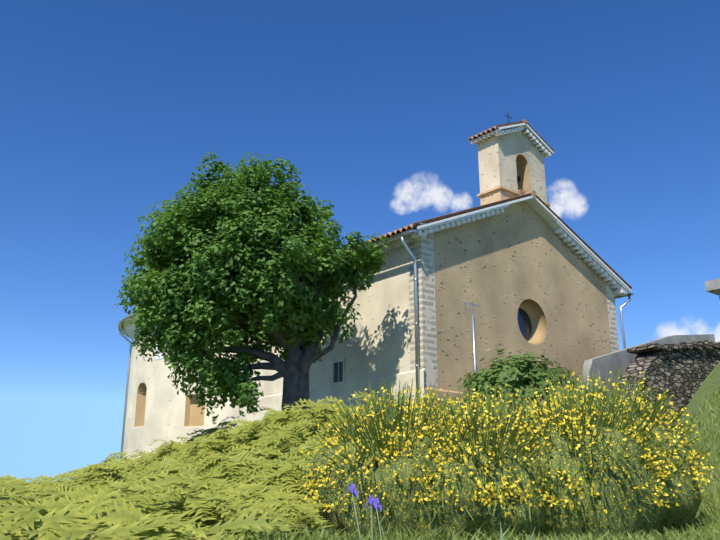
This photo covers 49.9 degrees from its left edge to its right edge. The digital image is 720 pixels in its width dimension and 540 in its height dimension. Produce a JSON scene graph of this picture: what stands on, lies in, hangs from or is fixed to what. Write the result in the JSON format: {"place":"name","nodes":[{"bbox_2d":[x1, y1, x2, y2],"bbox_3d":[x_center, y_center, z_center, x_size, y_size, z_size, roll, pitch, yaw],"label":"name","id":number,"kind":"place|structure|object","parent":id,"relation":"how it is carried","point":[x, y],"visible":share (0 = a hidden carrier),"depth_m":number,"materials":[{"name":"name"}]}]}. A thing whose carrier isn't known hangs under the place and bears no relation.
{"place":"outdoors","nodes":[
{"label":"outdoors","id":0,"kind":"place"},
{"bbox_2d":[0,0,719,481],"label":"sky","id":1,"kind":"structure","parent":0,"point":[109,108],"materials":[{"name":"blue"}]},
{"bbox_2d":[202,363,719,539],"bbox_3d":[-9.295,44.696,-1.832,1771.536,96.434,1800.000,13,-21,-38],"label":"terrain","id":2,"kind":"structure","parent":0,"point":[709,386],"depth_m":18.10,"materials":[{"name":"green plant"}]},
{"bbox_2d":[123,325,225,460],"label":"apse wall","id":3,"kind":"structure","parent":2,"relation":"on","point":[158,407],"depth_m":28.18,"materials":[{"name":"beige paint"}]},
{"bbox_2d":[117,313,135,456],"bbox_3d":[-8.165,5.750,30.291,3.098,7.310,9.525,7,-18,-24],"label":"downspout","id":4,"kind":"object","parent":3,"relation":"attached to","point":[120,329],"visible":0.44,"depth_m":31.10,"materials":[{"name":"grey metal"}]},
{"bbox_2d":[121,313,139,340],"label":"apse roof","id":5,"kind":"structure","parent":3,"relation":"on","point":[127,328],"depth_m":30.78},
{"bbox_2d":[0,391,378,539],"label":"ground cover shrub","id":6,"kind":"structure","parent":2,"relation":"on","point":[199,486],"depth_m":10.20,"materials":[{"name":"green plant"}]},
{"bbox_2d":[114,151,387,420],"bbox_3d":[-2.899,0.640,19.842,6.088,7.740,6.399,13,-21,-38],"label":"lime tree","id":7,"kind":"object","parent":2,"relation":"on","point":[163,290],"depth_m":18.53,"materials":[{"name":"green plant"}]},
{"bbox_2d":[242,434,331,464],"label":"grassy ground","id":8,"kind":"structure","parent":2,"relation":"on","point":[283,451],"depth_m":15.35,"materials":[{"name":"green plant"}]},
{"bbox_2d":[219,189,619,428],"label":"chapel walls","id":9,"kind":"structure","parent":2,"relation":"on","point":[523,277],"depth_m":22.34,"materials":[{"name":"paint"}]},
{"bbox_2d":[330,358,345,386],"bbox_3d":[-0.645,2.997,22.578,0.068,0.770,0.650,13,-21,-38],"label":"side window pane","id":10,"kind":"object","parent":9,"relation":"attached to","point":[338,372],"visible":0.96,"depth_m":22.59,"materials":[{"name":"black"}]},
{"bbox_2d":[346,204,629,295],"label":"eaves cornice","id":11,"kind":"structure","parent":9,"relation":"attached to","point":[581,251],"depth_m":24.83,"materials":[{"name":"white paint"}]},
{"bbox_2d":[345,229,633,399],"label":"nave gutters","id":12,"kind":"object","parent":9,"relation":"attached to","point":[413,257],"visible":0.44,"depth_m":20.55,"materials":[{"name":"silver metal"}]},
{"bbox_2d":[347,190,631,291],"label":"church roof","id":13,"kind":"structure","parent":9,"relation":"on","point":[539,206],"depth_m":23.86,"materials":[{"name":"white paint"}]},
{"bbox_2d":[478,130,546,202],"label":"bell tower","id":14,"kind":"structure","parent":13,"relation":"on","point":[505,160],"depth_m":24.52,"materials":[{"name":"beige paint"}]},
{"bbox_2d":[468,119,554,157],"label":"bell tower roof","id":15,"kind":"structure","parent":14,"relation":"on","point":[538,140],"depth_m":24.78,"materials":[{"name":"white paint"}]},
{"bbox_2d":[477,185,549,206],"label":"tower base molding","id":16,"kind":"structure","parent":14,"relation":"attached to","point":[519,192],"depth_m":24.04,"materials":[{"name":"beige stone"}]},
{"bbox_2d":[345,483,561,539],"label":"iris plants","id":17,"kind":"object","parent":2,"relation":"on","point":[373,502],"visible":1,"depth_m":5.28,"materials":[{"name":"purple plant"}]},
{"bbox_2d":[465,303,479,388],"bbox_3d":[2.932,2.629,19.655,0.564,3.620,0.072,13,-21,-38],"label":"metal pole","id":18,"kind":"object","parent":2,"relation":"on","point":[474,341],"visible":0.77,"depth_m":19.90,"materials":[{"name":"metal"}]},
{"bbox_2d":[296,365,713,525],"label":"broom shrubs","id":19,"kind":"object","parent":2,"relation":"on","point":[387,417],"visible":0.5,"depth_m":8.77,"materials":[{"name":"yellow plant"}]},
{"bbox_2d":[309,399,701,539],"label":"broom foliage","id":20,"kind":"object","parent":2,"relation":"on","point":[591,516],"visible":0.75,"depth_m":8.30,"materials":[{"name":"green plant"}]},
{"bbox_2d":[456,349,583,409],"bbox_3d":[3.878,3.272,19.018,3.180,2.742,3.242,13,-21,-38],"label":"elder shrub","id":21,"kind":"object","parent":2,"relation":"on","point":[515,376],"visible":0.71,"depth_m":18.36,"materials":[{"name":"green plant"}]},
{"bbox_2d":[581,334,714,398],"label":"concrete wall","id":22,"kind":"structure","parent":2,"relation":"on","point":[622,359],"depth_m":22.57,"materials":[{"name":"grey concrete"}]},
{"bbox_2d":[612,340,719,422],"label":"dry stone wall","id":23,"kind":"structure","parent":2,"relation":"on","point":[681,371],"depth_m":21.17,"materials":[{"name":"grey stone"}]},
{"bbox_2d":[705,278,719,299],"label":"stone slab","id":24,"kind":"structure","parent":2,"relation":"on","point":[712,286],"depth_m":31.65,"materials":[{"name":"stone"}]}
]}

